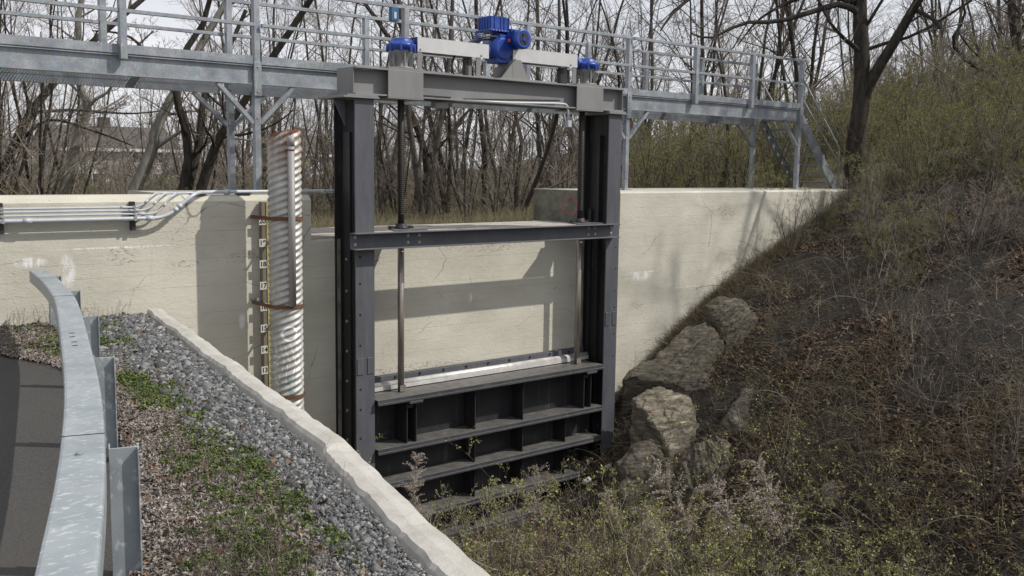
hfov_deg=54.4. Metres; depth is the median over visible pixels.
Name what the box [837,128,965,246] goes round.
bank shrub
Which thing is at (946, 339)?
bank brambles
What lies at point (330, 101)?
bare tree
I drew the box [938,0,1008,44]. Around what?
bare tree
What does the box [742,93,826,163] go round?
shrub
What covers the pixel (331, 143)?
bare tree
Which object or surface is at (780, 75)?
bare tree
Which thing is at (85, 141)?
bare tree
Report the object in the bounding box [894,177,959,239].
shrub
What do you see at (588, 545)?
budding shrub
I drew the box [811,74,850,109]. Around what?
shrub
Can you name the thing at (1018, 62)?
shrub
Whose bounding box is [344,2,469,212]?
bare tree
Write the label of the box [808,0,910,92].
bare tree
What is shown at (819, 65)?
bare tree
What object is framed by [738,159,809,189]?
shrub
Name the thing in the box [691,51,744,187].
bare tree
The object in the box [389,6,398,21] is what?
switch box
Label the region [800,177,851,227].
shrub
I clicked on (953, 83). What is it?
shrub
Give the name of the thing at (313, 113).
bare tree
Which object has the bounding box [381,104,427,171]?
bare tree
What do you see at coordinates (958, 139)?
shrub
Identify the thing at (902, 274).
shrub
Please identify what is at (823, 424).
bank shrub
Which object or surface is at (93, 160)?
bare tree
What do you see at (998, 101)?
shrub
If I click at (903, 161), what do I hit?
shrub
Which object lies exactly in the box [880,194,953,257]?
shrub
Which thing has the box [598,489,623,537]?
dried goldenrod
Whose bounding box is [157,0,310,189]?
bare tree
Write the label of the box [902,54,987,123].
shrub
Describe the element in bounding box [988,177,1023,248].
shrub
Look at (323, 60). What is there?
bare tree
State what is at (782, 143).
shrub
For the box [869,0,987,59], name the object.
bare tree
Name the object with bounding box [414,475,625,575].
budding shrub
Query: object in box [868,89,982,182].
shrub
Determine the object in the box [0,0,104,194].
bare tree
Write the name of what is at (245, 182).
shrub
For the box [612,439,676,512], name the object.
rock
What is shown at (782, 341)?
bank shrub
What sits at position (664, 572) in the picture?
budding shrub
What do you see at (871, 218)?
shrub
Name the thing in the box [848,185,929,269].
shrub
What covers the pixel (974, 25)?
bare tree
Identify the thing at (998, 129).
shrub
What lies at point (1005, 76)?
shrub
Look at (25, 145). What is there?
bare tree
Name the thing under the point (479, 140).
bare tree
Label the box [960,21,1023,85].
shrub
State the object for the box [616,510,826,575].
budding shrub
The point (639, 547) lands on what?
budding shrub
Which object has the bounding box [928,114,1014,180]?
shrub
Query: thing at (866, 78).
bare tree
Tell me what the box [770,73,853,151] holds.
shrub
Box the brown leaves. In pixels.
[0,316,381,575]
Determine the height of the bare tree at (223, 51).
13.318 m
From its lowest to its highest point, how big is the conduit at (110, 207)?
0.200 m
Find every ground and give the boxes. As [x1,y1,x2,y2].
[7,91,1023,227]
[454,134,1023,575]
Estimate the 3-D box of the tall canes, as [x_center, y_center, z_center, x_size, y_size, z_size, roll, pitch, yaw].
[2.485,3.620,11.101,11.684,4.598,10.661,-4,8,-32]
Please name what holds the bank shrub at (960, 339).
on the bank ground at (818, 262)
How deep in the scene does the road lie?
6.71 m
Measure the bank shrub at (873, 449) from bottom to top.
1.959 m
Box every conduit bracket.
[0,203,4,233]
[129,201,136,229]
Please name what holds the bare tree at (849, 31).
on the ground at (818, 185)
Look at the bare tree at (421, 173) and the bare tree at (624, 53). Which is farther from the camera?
the bare tree at (624, 53)
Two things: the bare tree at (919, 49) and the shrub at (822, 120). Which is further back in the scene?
the bare tree at (919, 49)
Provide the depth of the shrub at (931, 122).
22.76 m
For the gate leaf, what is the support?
attached to the sluice gantry
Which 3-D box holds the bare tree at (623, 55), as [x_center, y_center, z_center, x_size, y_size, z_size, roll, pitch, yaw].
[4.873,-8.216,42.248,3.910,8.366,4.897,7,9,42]
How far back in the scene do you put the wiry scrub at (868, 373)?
16.05 m
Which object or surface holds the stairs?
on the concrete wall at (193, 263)
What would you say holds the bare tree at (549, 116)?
on the ground at (818, 185)
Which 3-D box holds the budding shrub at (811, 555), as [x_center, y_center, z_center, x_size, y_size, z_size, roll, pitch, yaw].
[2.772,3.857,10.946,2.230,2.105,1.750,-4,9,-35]
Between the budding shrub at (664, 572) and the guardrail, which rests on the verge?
the guardrail
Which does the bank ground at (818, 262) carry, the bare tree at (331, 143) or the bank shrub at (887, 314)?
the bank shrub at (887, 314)
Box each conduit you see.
[0,189,333,223]
[0,192,175,213]
[3,191,176,209]
[4,192,193,217]
[423,95,571,126]
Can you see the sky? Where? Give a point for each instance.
(148, 5)
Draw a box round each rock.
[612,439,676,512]
[620,322,723,415]
[629,386,698,470]
[675,436,731,505]
[703,296,757,349]
[720,388,754,435]
[821,479,844,508]
[947,402,960,408]
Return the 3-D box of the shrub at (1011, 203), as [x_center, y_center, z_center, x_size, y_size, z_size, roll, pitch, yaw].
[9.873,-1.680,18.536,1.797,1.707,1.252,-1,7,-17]
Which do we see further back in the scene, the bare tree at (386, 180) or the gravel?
the bare tree at (386, 180)
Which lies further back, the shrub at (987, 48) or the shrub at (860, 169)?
the shrub at (987, 48)
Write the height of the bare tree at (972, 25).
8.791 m
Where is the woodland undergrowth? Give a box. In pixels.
[2,0,1023,217]
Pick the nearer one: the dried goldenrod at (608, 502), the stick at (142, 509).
the stick at (142, 509)
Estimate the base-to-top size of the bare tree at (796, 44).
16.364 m
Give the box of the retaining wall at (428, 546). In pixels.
[147,308,489,575]
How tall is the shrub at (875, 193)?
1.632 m
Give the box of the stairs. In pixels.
[759,79,839,188]
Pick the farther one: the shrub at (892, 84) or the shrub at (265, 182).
the shrub at (892, 84)
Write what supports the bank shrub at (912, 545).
on the bank ground at (818, 262)
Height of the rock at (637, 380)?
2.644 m
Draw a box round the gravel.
[99,312,431,575]
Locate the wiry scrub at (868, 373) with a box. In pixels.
[580,123,1023,575]
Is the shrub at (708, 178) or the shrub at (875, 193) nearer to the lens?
the shrub at (875, 193)
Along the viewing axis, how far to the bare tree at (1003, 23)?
60.36 m
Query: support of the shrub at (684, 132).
on the ground at (818, 185)
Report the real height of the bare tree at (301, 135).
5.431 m
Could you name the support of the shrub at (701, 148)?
on the ground at (818, 185)
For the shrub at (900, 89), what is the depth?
30.21 m
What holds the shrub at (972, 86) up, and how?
on the ground at (818, 185)
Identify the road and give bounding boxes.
[0,355,146,575]
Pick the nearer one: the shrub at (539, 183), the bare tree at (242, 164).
the bare tree at (242, 164)
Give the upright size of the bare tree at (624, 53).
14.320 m
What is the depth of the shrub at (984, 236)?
18.27 m
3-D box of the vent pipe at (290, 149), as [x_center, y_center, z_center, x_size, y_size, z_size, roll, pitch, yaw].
[-2.965,-0.883,13.289,0.117,2.260,0.206,-5,9,-39]
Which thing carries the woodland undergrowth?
on the ground at (818, 185)
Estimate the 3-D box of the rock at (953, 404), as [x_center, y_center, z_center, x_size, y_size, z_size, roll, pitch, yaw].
[6.532,1.737,14.605,0.285,0.138,0.242,-4,8,-33]
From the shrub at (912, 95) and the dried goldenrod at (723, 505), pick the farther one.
the shrub at (912, 95)
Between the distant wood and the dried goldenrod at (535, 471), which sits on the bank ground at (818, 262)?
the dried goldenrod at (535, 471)
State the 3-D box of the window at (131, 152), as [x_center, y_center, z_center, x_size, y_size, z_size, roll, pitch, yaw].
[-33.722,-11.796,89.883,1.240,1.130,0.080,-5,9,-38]
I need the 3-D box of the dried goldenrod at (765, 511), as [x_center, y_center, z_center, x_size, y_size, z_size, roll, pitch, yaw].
[3.189,3.038,11.774,1.233,1.659,0.606,0,7,-3]
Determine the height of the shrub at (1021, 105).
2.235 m
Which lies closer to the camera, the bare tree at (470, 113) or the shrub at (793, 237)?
the shrub at (793, 237)
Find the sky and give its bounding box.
[1,0,1023,168]
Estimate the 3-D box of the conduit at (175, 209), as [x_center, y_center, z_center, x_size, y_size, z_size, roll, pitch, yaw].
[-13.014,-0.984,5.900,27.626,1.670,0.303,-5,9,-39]
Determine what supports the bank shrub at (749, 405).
on the bank ground at (818, 262)
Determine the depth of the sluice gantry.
15.00 m
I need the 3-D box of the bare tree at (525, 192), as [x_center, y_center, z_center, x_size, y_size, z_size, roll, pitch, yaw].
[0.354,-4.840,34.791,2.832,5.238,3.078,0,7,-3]
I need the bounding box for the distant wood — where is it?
[1,0,1023,178]
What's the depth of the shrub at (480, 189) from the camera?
38.55 m
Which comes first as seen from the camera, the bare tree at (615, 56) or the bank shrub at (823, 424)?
the bank shrub at (823, 424)
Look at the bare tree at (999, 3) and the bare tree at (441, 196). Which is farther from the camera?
the bare tree at (999, 3)
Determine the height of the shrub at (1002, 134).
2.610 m
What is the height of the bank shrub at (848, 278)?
2.449 m
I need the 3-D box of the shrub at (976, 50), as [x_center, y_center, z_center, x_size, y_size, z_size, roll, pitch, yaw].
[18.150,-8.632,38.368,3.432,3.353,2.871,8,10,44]
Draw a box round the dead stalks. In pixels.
[1,300,423,575]
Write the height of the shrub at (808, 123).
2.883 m
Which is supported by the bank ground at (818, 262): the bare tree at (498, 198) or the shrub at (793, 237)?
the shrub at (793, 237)
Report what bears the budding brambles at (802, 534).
on the bank ground at (818, 262)
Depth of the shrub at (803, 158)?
25.68 m
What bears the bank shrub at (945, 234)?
on the bank ground at (818, 262)
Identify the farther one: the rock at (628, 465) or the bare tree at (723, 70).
the bare tree at (723, 70)
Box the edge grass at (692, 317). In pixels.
[615,182,883,402]
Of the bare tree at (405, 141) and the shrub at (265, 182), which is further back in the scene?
the bare tree at (405, 141)
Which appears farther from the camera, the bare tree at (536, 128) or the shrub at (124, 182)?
the bare tree at (536, 128)
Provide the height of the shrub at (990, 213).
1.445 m
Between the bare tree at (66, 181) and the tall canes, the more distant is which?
the bare tree at (66, 181)
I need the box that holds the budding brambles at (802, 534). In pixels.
[434,417,1023,575]
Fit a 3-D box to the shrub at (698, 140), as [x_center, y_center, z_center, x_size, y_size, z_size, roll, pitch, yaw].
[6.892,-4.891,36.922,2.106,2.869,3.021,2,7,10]
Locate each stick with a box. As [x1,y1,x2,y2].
[141,508,196,531]
[315,540,358,568]
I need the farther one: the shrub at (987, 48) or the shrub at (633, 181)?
the shrub at (987, 48)
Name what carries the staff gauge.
attached to the concrete wall at (193, 263)
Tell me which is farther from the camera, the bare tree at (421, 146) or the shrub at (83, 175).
the bare tree at (421, 146)
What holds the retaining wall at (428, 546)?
on the bank ground at (818, 262)
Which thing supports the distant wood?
on the ground at (818, 185)
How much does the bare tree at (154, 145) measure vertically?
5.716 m
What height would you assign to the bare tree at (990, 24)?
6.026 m
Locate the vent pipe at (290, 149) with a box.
[284,136,296,306]
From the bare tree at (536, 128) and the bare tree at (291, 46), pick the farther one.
the bare tree at (291, 46)
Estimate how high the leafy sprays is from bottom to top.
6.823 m
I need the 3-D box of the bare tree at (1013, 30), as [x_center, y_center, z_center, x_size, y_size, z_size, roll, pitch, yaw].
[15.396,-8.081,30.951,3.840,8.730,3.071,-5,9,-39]
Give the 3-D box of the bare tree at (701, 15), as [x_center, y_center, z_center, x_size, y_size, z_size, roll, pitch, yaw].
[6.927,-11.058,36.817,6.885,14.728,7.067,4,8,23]
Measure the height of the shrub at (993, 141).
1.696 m
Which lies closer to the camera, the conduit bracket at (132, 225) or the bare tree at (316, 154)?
the conduit bracket at (132, 225)
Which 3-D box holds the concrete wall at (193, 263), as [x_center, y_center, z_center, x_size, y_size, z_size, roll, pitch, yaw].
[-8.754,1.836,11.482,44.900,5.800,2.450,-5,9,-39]
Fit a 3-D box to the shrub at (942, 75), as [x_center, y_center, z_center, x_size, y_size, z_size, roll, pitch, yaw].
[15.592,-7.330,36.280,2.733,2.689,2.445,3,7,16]
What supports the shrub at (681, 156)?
on the ground at (818, 185)
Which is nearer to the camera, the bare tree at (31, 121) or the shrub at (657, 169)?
the shrub at (657, 169)
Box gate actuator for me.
[386,15,598,84]
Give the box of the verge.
[0,327,398,575]
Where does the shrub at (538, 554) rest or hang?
on the bank ground at (818, 262)
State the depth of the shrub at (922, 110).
24.73 m
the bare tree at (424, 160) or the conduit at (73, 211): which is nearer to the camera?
the conduit at (73, 211)
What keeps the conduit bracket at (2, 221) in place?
attached to the concrete wall at (193, 263)
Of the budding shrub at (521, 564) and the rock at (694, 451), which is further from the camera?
the rock at (694, 451)
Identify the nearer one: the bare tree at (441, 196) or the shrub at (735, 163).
the shrub at (735, 163)
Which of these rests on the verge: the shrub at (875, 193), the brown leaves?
the brown leaves
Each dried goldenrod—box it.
[397,451,426,500]
[404,484,431,521]
[522,463,548,546]
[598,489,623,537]
[629,501,672,575]
[641,455,714,572]
[695,474,751,571]
[732,477,807,569]
[740,455,793,547]
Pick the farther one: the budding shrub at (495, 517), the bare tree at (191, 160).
the bare tree at (191, 160)
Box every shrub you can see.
[0,178,36,194]
[23,160,96,194]
[69,176,108,194]
[89,160,163,193]
[133,169,196,189]
[147,172,176,189]
[219,165,267,189]
[248,149,333,207]
[411,482,512,563]
[411,494,511,574]
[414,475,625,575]
[453,458,607,575]
[456,466,643,575]
[458,171,501,208]
[495,458,716,575]
[510,462,744,575]
[521,169,548,197]
[549,494,710,575]
[575,120,686,187]
[595,496,750,575]
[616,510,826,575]
[620,119,732,187]
[621,119,706,187]
[628,131,670,187]
[629,123,716,187]
[655,122,749,177]
[655,123,767,187]
[666,509,784,575]
[670,121,738,176]
[673,122,725,175]
[675,554,711,575]
[680,122,776,187]
[698,126,770,187]
[701,94,820,187]
[703,82,829,187]
[713,350,770,419]
[725,519,928,575]
[734,115,804,170]
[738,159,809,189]
[738,527,814,575]
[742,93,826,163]
[744,100,836,187]
[751,283,833,370]
[767,83,832,151]
[767,186,832,251]
[768,101,847,160]
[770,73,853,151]
[773,375,860,458]
[790,85,869,157]
[791,83,875,151]
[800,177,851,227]
[803,548,917,575]
[804,71,910,166]
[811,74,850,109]
[812,99,881,156]
[814,95,872,153]
[814,199,851,238]
[818,69,932,168]
[818,194,927,314]
[821,54,898,119]
[824,146,908,222]
[827,163,900,229]
[832,180,1018,361]
[833,80,904,143]
[833,382,935,505]
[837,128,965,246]
[838,193,897,242]
[844,115,927,183]
[845,70,947,145]
[846,119,951,187]
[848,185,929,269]
[851,179,891,219]
[853,55,923,120]
[857,252,1023,425]
[864,110,1023,271]
[865,84,976,170]
[867,111,968,194]
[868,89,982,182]
[869,38,962,128]
[869,62,987,161]
[872,96,987,182]
[872,500,970,575]
[875,85,924,139]
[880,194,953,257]
[880,238,927,295]
[886,44,942,110]
[886,192,955,253]
[887,299,1023,517]
[888,68,949,116]
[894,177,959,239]
[902,54,970,102]
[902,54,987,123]
[909,91,1002,180]
[910,51,996,122]
[912,250,1023,390]
[925,39,1023,137]
[926,60,1023,161]
[928,18,1023,109]
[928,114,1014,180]
[931,175,1023,253]
[934,19,1023,93]
[934,93,1023,191]
[939,176,1016,250]
[940,181,1023,242]
[941,58,976,99]
[941,99,1023,182]
[944,34,998,82]
[956,53,1023,115]
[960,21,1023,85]
[960,103,1023,173]
[960,112,1023,172]
[964,75,1023,150]
[965,39,1023,128]
[976,49,1023,133]
[977,153,1023,206]
[979,133,1023,190]
[983,125,1023,183]
[985,65,1023,169]
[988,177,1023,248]
[995,174,1023,228]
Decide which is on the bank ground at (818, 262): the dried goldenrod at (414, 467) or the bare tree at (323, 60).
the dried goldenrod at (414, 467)
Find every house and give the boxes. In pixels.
[28,117,182,181]
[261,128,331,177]
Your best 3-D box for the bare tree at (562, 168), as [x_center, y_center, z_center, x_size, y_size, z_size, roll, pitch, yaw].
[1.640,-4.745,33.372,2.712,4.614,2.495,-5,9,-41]
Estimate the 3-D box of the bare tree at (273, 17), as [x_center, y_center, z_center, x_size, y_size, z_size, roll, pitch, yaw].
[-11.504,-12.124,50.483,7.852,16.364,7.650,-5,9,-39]
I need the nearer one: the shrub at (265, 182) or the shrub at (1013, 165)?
the shrub at (1013, 165)
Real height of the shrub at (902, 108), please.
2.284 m
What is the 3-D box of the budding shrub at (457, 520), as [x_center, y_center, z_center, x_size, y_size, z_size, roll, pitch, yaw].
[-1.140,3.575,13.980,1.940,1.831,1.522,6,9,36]
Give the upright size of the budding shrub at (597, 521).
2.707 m
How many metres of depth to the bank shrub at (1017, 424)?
12.77 m
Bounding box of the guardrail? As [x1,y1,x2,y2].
[29,270,142,575]
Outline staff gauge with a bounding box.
[249,202,271,387]
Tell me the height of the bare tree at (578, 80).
7.256 m
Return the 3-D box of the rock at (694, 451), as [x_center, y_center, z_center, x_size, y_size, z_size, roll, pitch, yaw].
[3.079,3.402,16.006,1.059,2.030,0.486,0,7,-5]
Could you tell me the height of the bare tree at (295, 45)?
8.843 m
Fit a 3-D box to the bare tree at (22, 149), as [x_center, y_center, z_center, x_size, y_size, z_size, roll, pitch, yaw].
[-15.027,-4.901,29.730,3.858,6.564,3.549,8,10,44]
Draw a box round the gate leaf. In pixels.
[375,100,603,539]
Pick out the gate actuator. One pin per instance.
(503, 47)
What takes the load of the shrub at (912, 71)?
on the ground at (818, 185)
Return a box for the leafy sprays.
[500,170,1023,575]
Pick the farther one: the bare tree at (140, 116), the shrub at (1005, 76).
the bare tree at (140, 116)
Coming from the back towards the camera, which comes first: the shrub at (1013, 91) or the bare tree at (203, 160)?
the bare tree at (203, 160)
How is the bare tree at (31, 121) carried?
on the ground at (818, 185)
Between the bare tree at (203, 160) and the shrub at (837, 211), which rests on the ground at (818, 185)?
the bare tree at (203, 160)
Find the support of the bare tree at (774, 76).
on the ground at (818, 185)
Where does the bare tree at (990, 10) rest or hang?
on the ground at (818, 185)
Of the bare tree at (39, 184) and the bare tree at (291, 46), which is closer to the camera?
the bare tree at (39, 184)
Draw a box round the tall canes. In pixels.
[358,353,1023,575]
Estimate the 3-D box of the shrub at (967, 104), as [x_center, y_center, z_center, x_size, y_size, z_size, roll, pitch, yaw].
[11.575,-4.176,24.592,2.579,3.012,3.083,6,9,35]
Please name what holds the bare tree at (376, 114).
on the ground at (818, 185)
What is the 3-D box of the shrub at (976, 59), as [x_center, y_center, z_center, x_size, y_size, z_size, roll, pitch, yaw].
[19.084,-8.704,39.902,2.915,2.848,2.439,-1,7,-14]
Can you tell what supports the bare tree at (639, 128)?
on the ground at (818, 185)
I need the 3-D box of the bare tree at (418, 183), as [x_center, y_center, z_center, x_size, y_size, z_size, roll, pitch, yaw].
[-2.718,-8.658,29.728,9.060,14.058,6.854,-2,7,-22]
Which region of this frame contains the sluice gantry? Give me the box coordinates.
[318,66,626,467]
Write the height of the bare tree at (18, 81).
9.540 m
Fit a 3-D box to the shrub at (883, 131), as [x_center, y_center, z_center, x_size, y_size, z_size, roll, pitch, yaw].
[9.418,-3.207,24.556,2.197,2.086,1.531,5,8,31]
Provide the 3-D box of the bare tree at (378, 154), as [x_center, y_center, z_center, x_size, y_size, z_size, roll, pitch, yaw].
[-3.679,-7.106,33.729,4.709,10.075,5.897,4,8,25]
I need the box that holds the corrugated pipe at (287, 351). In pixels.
[250,129,304,409]
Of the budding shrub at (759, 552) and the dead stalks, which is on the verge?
the dead stalks
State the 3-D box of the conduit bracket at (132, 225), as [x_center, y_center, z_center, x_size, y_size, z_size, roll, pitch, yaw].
[-4.828,-0.919,12.689,0.050,0.365,0.169,-5,9,-39]
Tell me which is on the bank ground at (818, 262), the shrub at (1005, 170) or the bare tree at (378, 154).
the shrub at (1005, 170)
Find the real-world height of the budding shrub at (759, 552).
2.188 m
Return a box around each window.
[131,152,141,163]
[155,152,164,163]
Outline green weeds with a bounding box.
[3,315,361,575]
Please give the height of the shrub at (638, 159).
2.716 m
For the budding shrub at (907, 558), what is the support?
on the bank ground at (818, 262)
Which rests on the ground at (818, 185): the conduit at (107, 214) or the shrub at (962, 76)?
the shrub at (962, 76)
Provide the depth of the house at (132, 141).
90.32 m
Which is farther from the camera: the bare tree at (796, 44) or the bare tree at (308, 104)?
the bare tree at (796, 44)
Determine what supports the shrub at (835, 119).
on the ground at (818, 185)
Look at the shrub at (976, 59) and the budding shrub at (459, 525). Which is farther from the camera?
the shrub at (976, 59)
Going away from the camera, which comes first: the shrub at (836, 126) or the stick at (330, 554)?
the stick at (330, 554)
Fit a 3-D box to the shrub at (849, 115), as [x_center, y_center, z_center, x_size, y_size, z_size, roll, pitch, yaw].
[9.732,-4.462,27.041,2.997,2.928,2.508,7,9,40]
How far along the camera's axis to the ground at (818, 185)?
30.11 m
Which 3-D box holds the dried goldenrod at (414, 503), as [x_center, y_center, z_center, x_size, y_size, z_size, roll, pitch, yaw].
[-1.249,3.150,13.207,0.388,1.062,0.789,0,7,-7]
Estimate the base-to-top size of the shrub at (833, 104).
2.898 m
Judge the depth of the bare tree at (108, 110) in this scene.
91.32 m
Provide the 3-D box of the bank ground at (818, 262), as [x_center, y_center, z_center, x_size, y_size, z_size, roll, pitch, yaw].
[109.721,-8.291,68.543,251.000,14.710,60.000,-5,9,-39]
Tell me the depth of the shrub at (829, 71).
42.59 m
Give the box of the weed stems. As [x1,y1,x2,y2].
[0,321,390,575]
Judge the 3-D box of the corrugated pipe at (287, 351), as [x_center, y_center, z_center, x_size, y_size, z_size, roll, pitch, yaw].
[-3.160,1.019,13.891,0.617,6.393,0.823,-5,9,-39]
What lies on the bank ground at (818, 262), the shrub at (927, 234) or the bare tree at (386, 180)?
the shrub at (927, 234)
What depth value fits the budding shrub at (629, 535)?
12.93 m
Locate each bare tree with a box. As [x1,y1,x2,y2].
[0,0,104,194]
[0,0,116,194]
[0,0,121,194]
[0,0,158,191]
[1,0,65,187]
[1,0,67,193]
[2,0,149,194]
[2,81,52,194]
[2,83,71,194]
[12,83,47,191]
[30,0,160,194]
[58,86,113,183]
[83,0,312,189]
[90,86,139,131]
[92,87,172,186]
[123,0,305,188]
[126,0,266,193]
[134,39,248,189]
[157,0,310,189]
[169,113,208,171]
[178,0,280,173]
[191,12,314,189]
[212,0,361,179]
[214,0,345,152]
[219,28,324,171]
[235,99,315,193]
[236,97,333,188]
[267,0,415,203]
[271,0,351,201]
[278,36,376,208]
[287,99,333,207]
[295,0,553,218]
[298,98,333,165]
[307,40,382,145]
[313,21,419,200]
[314,0,514,213]
[327,0,465,212]
[329,48,406,197]
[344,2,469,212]
[360,0,577,211]
[371,53,443,214]
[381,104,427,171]
[384,0,468,212]
[386,112,460,201]
[390,17,509,217]
[396,0,473,204]
[405,106,474,217]
[407,0,584,205]
[410,0,568,196]
[438,0,624,187]
[454,0,679,214]
[459,110,528,214]
[461,70,499,186]
[484,110,559,212]
[490,0,578,151]
[490,0,637,160]
[519,78,578,187]
[523,0,690,187]
[523,113,569,187]
[524,8,639,187]
[542,0,701,174]
[569,0,710,147]
[577,0,669,143]
[595,0,684,161]
[599,68,653,187]
[610,0,1023,188]
[618,0,781,172]
[646,0,808,96]
[658,0,768,126]
[685,0,880,133]
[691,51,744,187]
[704,0,765,135]
[705,0,846,134]
[721,0,880,122]
[729,0,814,100]
[743,0,887,107]
[795,1,881,103]
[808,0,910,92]
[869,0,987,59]
[880,0,988,68]
[892,0,1006,93]
[925,0,1023,94]
[931,2,1007,44]
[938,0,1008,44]
[943,0,1023,102]
[950,0,1022,94]
[978,0,1009,50]
[986,0,1023,45]
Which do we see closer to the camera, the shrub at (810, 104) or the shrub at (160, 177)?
the shrub at (160, 177)
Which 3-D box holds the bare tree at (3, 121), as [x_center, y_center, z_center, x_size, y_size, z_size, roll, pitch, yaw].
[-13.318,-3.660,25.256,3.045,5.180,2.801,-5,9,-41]
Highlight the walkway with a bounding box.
[0,0,804,189]
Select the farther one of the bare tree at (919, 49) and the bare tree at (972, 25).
the bare tree at (919, 49)
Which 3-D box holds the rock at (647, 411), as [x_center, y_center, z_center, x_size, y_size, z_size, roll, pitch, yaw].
[2.786,3.065,17.336,1.080,2.493,1.422,-2,7,-22]
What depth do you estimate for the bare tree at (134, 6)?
24.08 m
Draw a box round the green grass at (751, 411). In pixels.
[451,167,1023,575]
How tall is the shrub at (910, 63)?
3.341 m
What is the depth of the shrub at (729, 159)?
29.21 m
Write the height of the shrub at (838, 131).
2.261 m
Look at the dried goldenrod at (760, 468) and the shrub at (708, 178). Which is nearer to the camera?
the dried goldenrod at (760, 468)
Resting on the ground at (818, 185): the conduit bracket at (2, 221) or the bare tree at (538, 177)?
the bare tree at (538, 177)
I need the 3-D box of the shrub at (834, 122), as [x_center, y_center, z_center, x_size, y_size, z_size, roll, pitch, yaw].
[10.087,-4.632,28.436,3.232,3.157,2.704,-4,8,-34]
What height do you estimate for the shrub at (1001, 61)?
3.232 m
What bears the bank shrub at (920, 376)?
on the bank ground at (818, 262)
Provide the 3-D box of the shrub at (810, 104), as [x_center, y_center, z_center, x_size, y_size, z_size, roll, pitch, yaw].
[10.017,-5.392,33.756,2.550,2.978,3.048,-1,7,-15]
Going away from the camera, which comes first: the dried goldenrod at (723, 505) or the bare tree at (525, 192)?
the dried goldenrod at (723, 505)
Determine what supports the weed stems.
on the verge
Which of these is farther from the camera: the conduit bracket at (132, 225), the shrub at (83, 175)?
the shrub at (83, 175)
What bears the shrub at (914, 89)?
on the ground at (818, 185)
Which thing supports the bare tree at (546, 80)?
on the ground at (818, 185)
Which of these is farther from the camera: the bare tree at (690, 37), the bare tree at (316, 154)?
the bare tree at (690, 37)
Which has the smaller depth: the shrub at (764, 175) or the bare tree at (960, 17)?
the shrub at (764, 175)
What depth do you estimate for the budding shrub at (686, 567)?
10.72 m
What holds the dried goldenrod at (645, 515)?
on the bank ground at (818, 262)
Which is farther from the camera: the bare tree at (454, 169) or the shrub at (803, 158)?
the bare tree at (454, 169)
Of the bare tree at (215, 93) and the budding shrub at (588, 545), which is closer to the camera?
the budding shrub at (588, 545)
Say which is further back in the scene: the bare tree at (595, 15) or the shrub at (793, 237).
the bare tree at (595, 15)
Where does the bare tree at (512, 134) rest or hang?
on the ground at (818, 185)
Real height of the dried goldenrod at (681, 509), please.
1.691 m
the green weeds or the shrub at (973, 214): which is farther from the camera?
the shrub at (973, 214)
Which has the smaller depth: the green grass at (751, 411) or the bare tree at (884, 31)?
the green grass at (751, 411)
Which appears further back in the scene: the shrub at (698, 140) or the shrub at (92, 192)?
the shrub at (698, 140)
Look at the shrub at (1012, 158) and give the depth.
21.00 m
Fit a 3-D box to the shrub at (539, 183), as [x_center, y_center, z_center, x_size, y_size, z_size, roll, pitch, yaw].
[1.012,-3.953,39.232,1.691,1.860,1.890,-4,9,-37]
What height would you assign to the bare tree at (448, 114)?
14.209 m
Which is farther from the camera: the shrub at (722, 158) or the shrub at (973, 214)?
the shrub at (722, 158)
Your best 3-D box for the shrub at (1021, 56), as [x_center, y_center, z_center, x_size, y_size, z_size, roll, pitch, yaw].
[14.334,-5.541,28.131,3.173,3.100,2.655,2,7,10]
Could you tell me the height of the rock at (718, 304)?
1.936 m
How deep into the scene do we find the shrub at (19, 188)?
22.71 m
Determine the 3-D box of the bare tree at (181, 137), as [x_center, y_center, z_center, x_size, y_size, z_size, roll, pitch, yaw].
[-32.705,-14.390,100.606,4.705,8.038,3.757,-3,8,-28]
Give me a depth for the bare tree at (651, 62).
46.75 m
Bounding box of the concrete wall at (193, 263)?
[0,187,847,433]
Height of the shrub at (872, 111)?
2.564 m
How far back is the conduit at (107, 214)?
12.39 m
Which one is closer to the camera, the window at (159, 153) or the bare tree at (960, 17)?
the bare tree at (960, 17)
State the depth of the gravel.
7.06 m
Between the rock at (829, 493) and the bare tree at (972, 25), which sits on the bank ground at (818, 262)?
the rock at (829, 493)
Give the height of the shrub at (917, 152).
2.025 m
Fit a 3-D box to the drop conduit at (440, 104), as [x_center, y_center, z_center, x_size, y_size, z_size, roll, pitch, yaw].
[-0.331,-2.803,15.629,3.283,0.443,0.201,-5,9,-39]
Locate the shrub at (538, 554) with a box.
[435,454,758,575]
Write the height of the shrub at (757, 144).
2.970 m
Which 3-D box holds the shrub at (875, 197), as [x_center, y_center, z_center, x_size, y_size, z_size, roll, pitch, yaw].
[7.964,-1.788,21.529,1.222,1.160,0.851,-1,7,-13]
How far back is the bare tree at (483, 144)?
35.30 m
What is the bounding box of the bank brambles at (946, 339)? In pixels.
[538,121,1023,575]
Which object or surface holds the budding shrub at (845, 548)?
on the bank ground at (818, 262)
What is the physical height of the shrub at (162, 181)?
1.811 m
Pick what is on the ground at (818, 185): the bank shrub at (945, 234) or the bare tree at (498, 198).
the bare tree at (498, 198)

